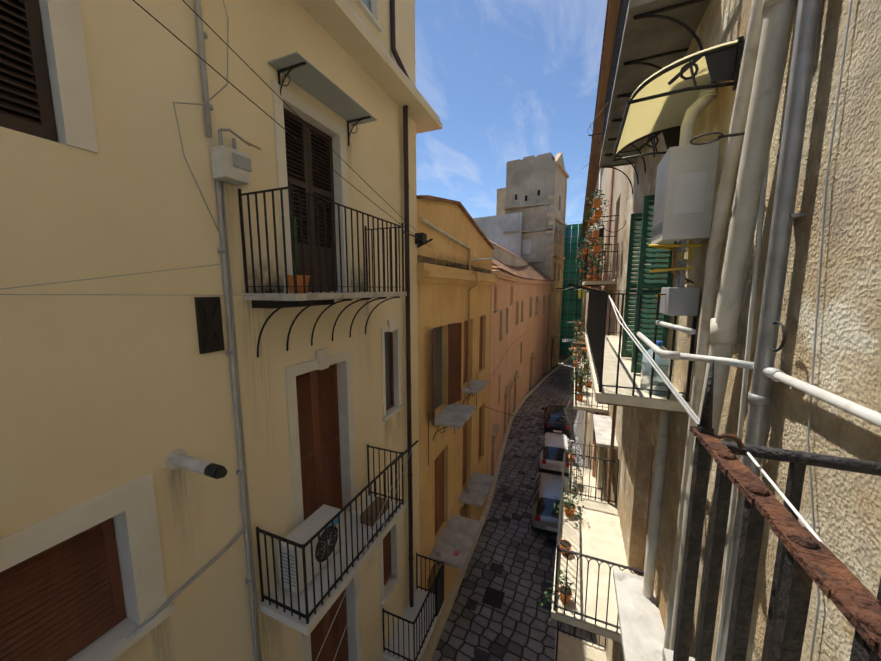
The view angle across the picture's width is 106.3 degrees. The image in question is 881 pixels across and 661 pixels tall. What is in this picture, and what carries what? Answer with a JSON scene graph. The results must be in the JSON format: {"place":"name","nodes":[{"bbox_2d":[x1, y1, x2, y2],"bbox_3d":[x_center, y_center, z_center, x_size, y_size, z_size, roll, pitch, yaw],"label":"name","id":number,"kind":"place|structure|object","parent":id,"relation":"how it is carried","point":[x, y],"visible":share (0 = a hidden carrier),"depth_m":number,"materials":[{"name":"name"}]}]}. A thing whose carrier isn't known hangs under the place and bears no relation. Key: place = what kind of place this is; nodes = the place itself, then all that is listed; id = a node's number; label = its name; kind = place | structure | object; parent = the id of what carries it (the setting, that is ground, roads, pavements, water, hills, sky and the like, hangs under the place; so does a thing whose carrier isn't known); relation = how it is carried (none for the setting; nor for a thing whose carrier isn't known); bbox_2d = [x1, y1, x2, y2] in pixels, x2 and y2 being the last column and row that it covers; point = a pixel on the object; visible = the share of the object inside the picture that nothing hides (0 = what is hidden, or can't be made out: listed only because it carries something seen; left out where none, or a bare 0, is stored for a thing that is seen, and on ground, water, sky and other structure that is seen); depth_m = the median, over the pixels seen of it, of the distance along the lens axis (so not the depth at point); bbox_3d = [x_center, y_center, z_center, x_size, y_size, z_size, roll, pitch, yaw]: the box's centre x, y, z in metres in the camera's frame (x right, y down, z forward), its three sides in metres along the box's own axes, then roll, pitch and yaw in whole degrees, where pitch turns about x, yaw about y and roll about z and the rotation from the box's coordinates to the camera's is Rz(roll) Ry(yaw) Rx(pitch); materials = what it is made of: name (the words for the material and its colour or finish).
{"place":"outdoors","nodes":[
{"label":"outdoors","id":0,"kind":"place"},
{"bbox_2d":[415,0,606,224],"label":"sky","id":1,"kind":"structure","parent":0,"point":[505,81],"materials":[{"name":"blue"}]},
{"bbox_2d":[473,152,568,372],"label":"church tower","id":2,"kind":"structure","parent":0,"point":[527,222],"depth_m":37.88,"materials":[{"name":"grey stone"}]},
{"bbox_2d":[529,354,585,466],"bbox_3d":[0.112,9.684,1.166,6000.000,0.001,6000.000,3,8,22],"label":"ground","id":3,"kind":"structure","parent":0,"point":[579,426],"depth_m":23.83,"materials":[{"name":"grey stone"}]},
{"bbox_2d":[0,0,441,660],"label":"building wall","id":4,"kind":"structure","parent":3,"relation":"on","point":[102,394],"depth_m":3.02,"materials":[{"name":"beige paint"}]},
{"bbox_2d":[0,0,57,141],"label":"window shutters","id":5,"kind":"structure","parent":4,"relation":"attached to","point":[44,126],"depth_m":2.14,"materials":[{"name":"brown wood"}]},
{"bbox_2d":[0,517,125,660],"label":"window shutters","id":6,"kind":"structure","parent":4,"relation":"attached to","point":[63,601],"depth_m":2.47,"materials":[{"name":"brown wood"}]},
{"bbox_2d":[153,618,173,660],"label":"wall stain","id":7,"kind":"object","parent":4,"relation":"attached to","point":[160,642],"depth_m":2.95,"materials":[{"name":"beige paint"}]},
{"bbox_2d":[126,0,261,660],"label":"drainpipe","id":8,"kind":"object","parent":4,"relation":"attached to","point":[202,36],"visible":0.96,"depth_m":3.35,"materials":[{"name":"grey metal"}]},
{"bbox_2d":[166,449,226,478],"bbox_3d":[-2.088,1.170,2.856,0.620,0.170,0.170,3,8,22],"label":"boiler flue","id":9,"kind":"object","parent":4,"relation":"attached to","point":[177,459],"visible":0.98,"depth_m":2.83,"materials":[{"name":"white plastic"}]},
{"bbox_2d":[167,471,189,568],"bbox_3d":[-2.372,1.760,3.048,0.001,1.040,0.200,3,8,22],"label":"wall stain","id":10,"kind":"object","parent":9,"relation":"hanging from","point":[177,501],"visible":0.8,"depth_m":3.00,"materials":[{"name":"beige paint"}]},
{"bbox_2d":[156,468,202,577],"bbox_3d":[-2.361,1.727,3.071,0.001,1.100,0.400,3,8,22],"label":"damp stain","id":11,"kind":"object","parent":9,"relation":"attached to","point":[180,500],"visible":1,"depth_m":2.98,"materials":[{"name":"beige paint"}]},
{"bbox_2d":[0,0,403,660],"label":"window frames","id":12,"kind":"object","parent":4,"relation":"attached to","point":[134,502],"depth_m":2.76,"materials":[{"name":"white paint"}]},
{"bbox_2d":[194,297,224,353],"bbox_3d":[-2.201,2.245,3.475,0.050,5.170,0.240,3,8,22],"label":"panel","id":13,"kind":"object","parent":4,"relation":"attached to","point":[209,324],"visible":0.96,"depth_m":3.15,"materials":[{"name":"black metal"}]},
{"bbox_2d":[0,0,432,295],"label":"cables","id":14,"kind":"object","parent":4,"relation":"attached to","point":[213,96],"visible":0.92,"depth_m":2.84,"materials":[{"name":"grey plastic"}]},
{"bbox_2d":[210,128,260,185],"bbox_3d":[-1.977,-1.703,3.275,0.195,0.492,0.471,3,8,22],"label":"utility box","id":15,"kind":"object","parent":4,"relation":"attached to","point":[232,166],"visible":1,"depth_m":3.12,"materials":[{"name":"white plastic"}]},
{"bbox_2d":[247,264,283,292],"bbox_3d":[-1.963,-0.638,3.748,0.001,0.420,0.700,3,8,22],"label":"potted plant","id":16,"kind":"object","parent":4,"relation":"attached to","point":[266,289],"visible":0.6,"depth_m":3.82,"materials":[{"name":"grey"}]},
{"bbox_2d":[258,615,284,660],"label":"damp stain","id":17,"kind":"object","parent":4,"relation":"attached to","point":[274,634],"visible":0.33,"depth_m":4.08,"materials":[{"name":"beige paint"}]},
{"bbox_2d":[284,108,337,290],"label":"door shutters","id":18,"kind":"object","parent":4,"relation":"attached to","point":[305,184],"depth_m":4.50,"materials":[{"name":"brown wood"}]},
{"bbox_2d":[296,363,341,520],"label":"door shutters","id":19,"kind":"object","parent":4,"relation":"attached to","point":[318,414],"depth_m":4.90,"materials":[{"name":"brown wood"}]},
{"bbox_2d":[267,52,376,145],"bbox_3d":[-1.417,-2.849,4.264,0.420,0.355,1.520,3,8,22],"label":"awning","id":20,"kind":"object","parent":4,"relation":"attached to","point":[299,70],"visible":0.94,"depth_m":4.06,"materials":[{"name":"grey metal"}]},
{"bbox_2d":[238,180,417,356],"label":"balcony","id":21,"kind":"structure","parent":4,"relation":"attached to","point":[298,295],"depth_m":3.57,"materials":[{"name":"metal"}]},
{"bbox_2d":[241,306,273,466],"bbox_3d":[-2.016,0.827,3.805,0.001,2.300,0.480,3,8,22],"label":"rust stain","id":22,"kind":"object","parent":21,"relation":"hanging from","point":[257,362],"visible":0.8,"depth_m":3.70,"materials":[{"name":"brown paint"}]},
{"bbox_2d":[310,588,348,660],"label":"door shutters","id":23,"kind":"object","parent":4,"relation":"attached to","point":[318,634],"visible":0.69,"depth_m":5.42,"materials":[{"name":"brown wood"}]},
{"bbox_2d":[256,440,417,660],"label":"balcony","id":24,"kind":"structure","parent":4,"relation":"attached to","point":[369,521],"depth_m":4.16,"materials":[{"name":"black metal"}]},
{"bbox_2d":[259,612,273,659],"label":"wall stain","id":25,"kind":"object","parent":24,"relation":"hanging from","point":[265,630],"visible":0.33,"depth_m":3.96,"materials":[{"name":"beige paint"}]},
{"bbox_2d":[277,504,341,593],"bbox_3d":[-1.665,2.824,4.307,0.314,0.610,0.804,3,8,22],"label":"outdoor air conditioner","id":26,"kind":"object","parent":24,"relation":"on","point":[309,527],"visible":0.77,"depth_m":4.15,"materials":[{"name":"white metal"}]},
{"bbox_2d":[351,268,363,291],"bbox_3d":[-1.330,-0.850,5.285,0.001,0.450,0.650,3,8,22],"label":"potted plant","id":27,"kind":"object","parent":4,"relation":"attached to","point":[362,288],"visible":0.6,"depth_m":5.38,"materials":[{"name":"grey"}]},
{"bbox_2d":[346,0,415,86],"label":"building wall","id":28,"kind":"structure","parent":4,"relation":"on","point":[374,15],"depth_m":5.99,"materials":[{"name":"beige paint"}]},
{"bbox_2d":[383,530,391,585],"bbox_3d":[-1.166,4.457,6.752,0.040,1.650,0.520,3,8,22],"label":"shutter","id":29,"kind":"object","parent":4,"relation":"attached to","point":[387,556],"visible":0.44,"depth_m":6.89,"materials":[{"name":"brown wood"}]},
{"bbox_2d":[384,331,393,410],"bbox_3d":[-1.077,0.787,6.474,0.060,1.600,0.500,3,8,22],"label":"window","id":30,"kind":"structure","parent":4,"relation":"attached to","point":[389,378],"depth_m":6.62,"materials":[{"name":"grey glass"}]},
{"bbox_2d":[384,420,398,460],"bbox_3d":[-0.952,2.231,6.612,0.001,1.200,0.750,3,8,22],"label":"damp stain","id":31,"kind":"object","parent":4,"relation":"attached to","point":[393,430],"visible":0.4,"depth_m":6.47,"materials":[{"name":"beige paint"}]},
{"bbox_2d":[390,0,413,606],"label":"drainpipe","id":32,"kind":"object","parent":4,"relation":"attached to","point":[407,249],"visible":0.81,"depth_m":6.70,"materials":[{"name":"metal"}]},
{"bbox_2d":[399,137,406,417],"bbox_3d":[-0.734,-0.911,6.747,0.001,6.200,0.400,3,8,22],"label":"damp stain","id":33,"kind":"object","parent":4,"relation":"attached to","point":[401,219],"visible":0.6,"depth_m":6.47,"materials":[{"name":"beige paint"}]},
{"bbox_2d":[382,552,444,660],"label":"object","id":34,"kind":"object","parent":4,"relation":"attached to","point":[408,640],"visible":1,"depth_m":7.04,"materials":[{"name":"black metal"}]},
{"bbox_2d":[415,195,498,658],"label":"ochre building","id":35,"kind":"structure","parent":3,"relation":"on","point":[442,294],"depth_m":9.45,"materials":[{"name":"paint"}]},
{"bbox_2d":[429,254,487,272],"bbox_3d":[0.822,-2.091,10.365,0.001,0.380,6.800,3,8,22],"label":"wall stain","id":36,"kind":"object","parent":35,"relation":"attached to","point":[454,265],"visible":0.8,"depth_m":9.82,"materials":[{"name":"grey"}]},
{"bbox_2d":[429,379,494,571],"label":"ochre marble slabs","id":37,"kind":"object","parent":35,"relation":"attached to","point":[454,543],"visible":1,"depth_m":9.46,"materials":[{"name":"white stone"}]},
{"bbox_2d":[421,354,595,660],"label":"street cobbles","id":38,"kind":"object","parent":3,"relation":"on","point":[518,626],"visible":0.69,"depth_m":11.63,"materials":[{"name":"stone"}]},
{"bbox_2d":[465,398,565,660],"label":"paving stones","id":39,"kind":"object","parent":38,"relation":"on","point":[493,597],"visible":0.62,"depth_m":10.52,"materials":[{"name":"stone"}]},
{"bbox_2d":[531,472,568,536],"bbox_3d":[4.910,7.141,14.424,2.002,1.774,3.783,3,8,22],"label":"silver car","id":40,"kind":"object","parent":38,"relation":"on","point":[545,514],"visible":0.65,"depth_m":13.12,"materials":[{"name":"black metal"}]},
{"bbox_2d":[538,432,573,475],"bbox_3d":[6.434,6.593,18.626,2.002,1.794,3.702,3,8,22],"label":"white car","id":41,"kind":"object","parent":38,"relation":"on","point":[553,446],"visible":0.79,"depth_m":17.21,"materials":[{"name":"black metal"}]},
{"bbox_2d":[542,405,570,437],"bbox_3d":[8.145,6.026,23.293,2.035,1.734,4.118,3,8,22],"label":"dark car","id":42,"kind":"object","parent":38,"relation":"on","point":[559,415],"visible":1,"depth_m":21.64,"materials":[{"name":"black metal"}]},
{"bbox_2d":[487,257,554,499],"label":"building","id":43,"kind":"structure","parent":3,"relation":"on","point":[519,331],"depth_m":24.11,"materials":[{"name":"paint"}]},
{"bbox_2d":[488,239,527,278],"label":"roofs","id":44,"kind":"structure","parent":43,"relation":"on","point":[503,255],"depth_m":24.56,"materials":[{"name":"tile"}]},
{"bbox_2d":[559,221,585,354],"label":"scaffold netting","id":45,"kind":"object","parent":3,"relation":"on","point":[571,307],"visible":0.15,"depth_m":47.63,"materials":[{"name":"green fabric"}]},
{"bbox_2d":[581,0,626,500],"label":"building","id":46,"kind":"structure","parent":3,"relation":"on","point":[612,13],"depth_m":10.99,"materials":[{"name":"paint"}]},
{"bbox_2d":[485,395,575,423],"bbox_3d":[3.936,3.172,14.499,4.056,1.477,3.142,1,7,6],"label":"overhead cable","id":47,"kind":"object","parent":46,"relation":"attached to","point":[537,420],"visible":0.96,"depth_m":13.05,"materials":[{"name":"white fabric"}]},
{"bbox_2d":[563,333,587,361],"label":"balcony plants","id":48,"kind":"object","parent":46,"relation":"on","point":[582,338],"visible":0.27,"depth_m":16.36,"materials":[{"name":"plant"}]},
{"bbox_2d":[567,318,586,337],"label":"balcony plants","id":49,"kind":"object","parent":46,"relation":"on","point":[578,320],"visible":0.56,"depth_m":25.14,"materials":[{"name":"green plant"}]},
{"bbox_2d":[573,323,586,347],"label":"balcony plants","id":50,"kind":"object","parent":46,"relation":"on","point":[576,328],"visible":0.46,"depth_m":21.53,"materials":[{"name":"plant"}]},
{"bbox_2d":[569,338,591,379],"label":"balcony plants","id":51,"kind":"object","parent":46,"relation":"on","point":[585,350],"visible":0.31,"depth_m":13.01,"materials":[{"name":"plant"}]},
{"bbox_2d":[562,442,601,499],"bbox_3d":[4.691,5.014,11.207,1.202,1.834,2.880,3,8,22],"label":"balcony","id":52,"kind":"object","parent":46,"relation":"on","point":[578,482],"visible":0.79,"depth_m":11.40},
{"bbox_2d":[577,263,589,292],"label":"balcony plants","id":53,"kind":"object","parent":46,"relation":"on","point":[581,275],"visible":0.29,"depth_m":15.49,"materials":[{"name":"plant"}]},
{"bbox_2d":[568,347,608,413],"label":"balcony plants","id":54,"kind":"object","parent":46,"relation":"on","point":[584,398],"visible":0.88,"depth_m":9.88,"materials":[{"name":"green plant"}]},
{"bbox_2d":[574,238,618,301],"bbox_3d":[4.776,-1.885,10.422,1.119,1.819,3.176,3,8,22],"label":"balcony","id":55,"kind":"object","parent":46,"relation":"on","point":[588,277],"visible":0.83,"depth_m":9.41,"materials":[{"name":"black metal"}]},
{"bbox_2d":[583,149,614,476],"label":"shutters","id":56,"kind":"object","parent":46,"relation":"attached to","point":[606,269],"visible":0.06,"depth_m":10.98,"materials":[{"name":"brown wood"}]},
{"bbox_2d":[580,200,619,280],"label":"potted plants","id":57,"kind":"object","parent":46,"relation":"attached to","point":[597,246],"depth_m":9.30,"materials":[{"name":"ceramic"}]},
{"bbox_2d":[583,132,625,289],"bbox_3d":[5.006,-2.951,10.631,0.971,3.660,7.384,3,8,22],"label":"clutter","id":58,"kind":"object","parent":46,"relation":"attached to","point":[597,203],"visible":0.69,"depth_m":8.54,"materials":[{"name":"plant"}]},
{"bbox_2d":[596,0,880,660],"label":"stone wall","id":59,"kind":"structure","parent":3,"relation":"on","point":[847,509],"depth_m":1.49,"materials":[{"name":"stone"}]},
{"bbox_2d":[554,620,606,660],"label":"balcony","id":60,"kind":"object","parent":59,"relation":"attached to","point":[569,647],"visible":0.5,"depth_m":7.26,"materials":[{"name":"stone"}]},
{"bbox_2d":[541,450,643,642],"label":"balcony","id":61,"kind":"structure","parent":59,"relation":"attached to","point":[590,552],"depth_m":5.26,"materials":[{"name":"stone"}]},
{"bbox_2d":[554,342,670,660],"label":"clutter","id":62,"kind":"object","parent":59,"relation":"attached to","point":[642,631],"visible":0.88,"depth_m":3.50,"materials":[{"name":"plastic"}]},
{"bbox_2d":[556,283,699,424],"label":"balcony","id":63,"kind":"structure","parent":59,"relation":"attached to","point":[616,381],"depth_m":3.17,"materials":[{"name":"stone"}]},
{"bbox_2d":[640,341,674,395],"bbox_3d":[2.102,0.349,3.202,0.268,0.500,0.268,3,8,22],"label":"water bottle","id":64,"kind":"object","parent":63,"relation":"on","point":[664,367],"visible":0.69,"depth_m":3.12,"materials":[{"name":"teal"}]},
{"bbox_2d":[593,414,694,660],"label":"marble shelf","id":65,"kind":"object","parent":59,"relation":"attached to","point":[602,426],"visible":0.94,"depth_m":7.54,"materials":[{"name":"white stone"}]},
{"bbox_2d":[582,0,709,193],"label":"balcony","id":66,"kind":"structure","parent":59,"relation":"attached to","point":[652,37],"depth_m":3.62,"materials":[{"name":"black metal"}]},
{"bbox_2d":[621,195,672,372],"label":"open green shutters","id":67,"kind":"object","parent":59,"relation":"attached to","point":[642,281],"visible":0.67,"depth_m":3.76,"materials":[{"name":"green wood"}]},
{"bbox_2d":[643,446,653,570],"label":"shutters","id":68,"kind":"object","parent":59,"relation":"attached to","point":[648,508],"depth_m":5.07,"materials":[{"name":"brown wood"}]},
{"bbox_2d":[611,36,743,161],"bbox_3d":[2.004,-1.946,3.003,0.682,0.325,1.300,3,8,22],"label":"awning","id":69,"kind":"object","parent":59,"relation":"attached to","point":[664,99],"visible":0.94,"depth_m":2.72,"materials":[{"name":"yellow plastic"}]},
{"bbox_2d":[660,259,699,315],"bbox_3d":[2.108,-0.380,2.910,0.220,0.480,0.280,3,8,22],"label":"electrical box","id":70,"kind":"object","parent":59,"relation":"attached to","point":[680,299],"visible":0.96,"depth_m":2.81,"materials":[{"name":"grey plastic"}]},
{"bbox_2d":[651,83,719,254],"bbox_3d":[2.117,-1.348,2.878,0.336,1.330,0.465,3,8,22],"label":"boiler","id":71,"kind":"object","parent":59,"relation":"attached to","point":[685,188],"visible":0.85,"depth_m":2.71,"materials":[{"name":"white metal"}]},
{"bbox_2d":[648,240,701,296],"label":"yellow gas pipes","id":72,"kind":"object","parent":71,"relation":"attached to","point":[690,245],"visible":0.71,"depth_m":2.88,"materials":[{"name":"orange"}]},
{"bbox_2d":[636,0,880,660],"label":"pipes","id":73,"kind":"object","parent":59,"relation":"attached to","point":[763,62],"visible":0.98,"depth_m":1.83,"materials":[{"name":"plastic"}]},
{"bbox_2d":[673,360,880,660],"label":"balcony railing","id":74,"kind":"structure","parent":59,"relation":"attached to","point":[805,558],"depth_m":0.70,"materials":[{"name":"metal"}]}
]}

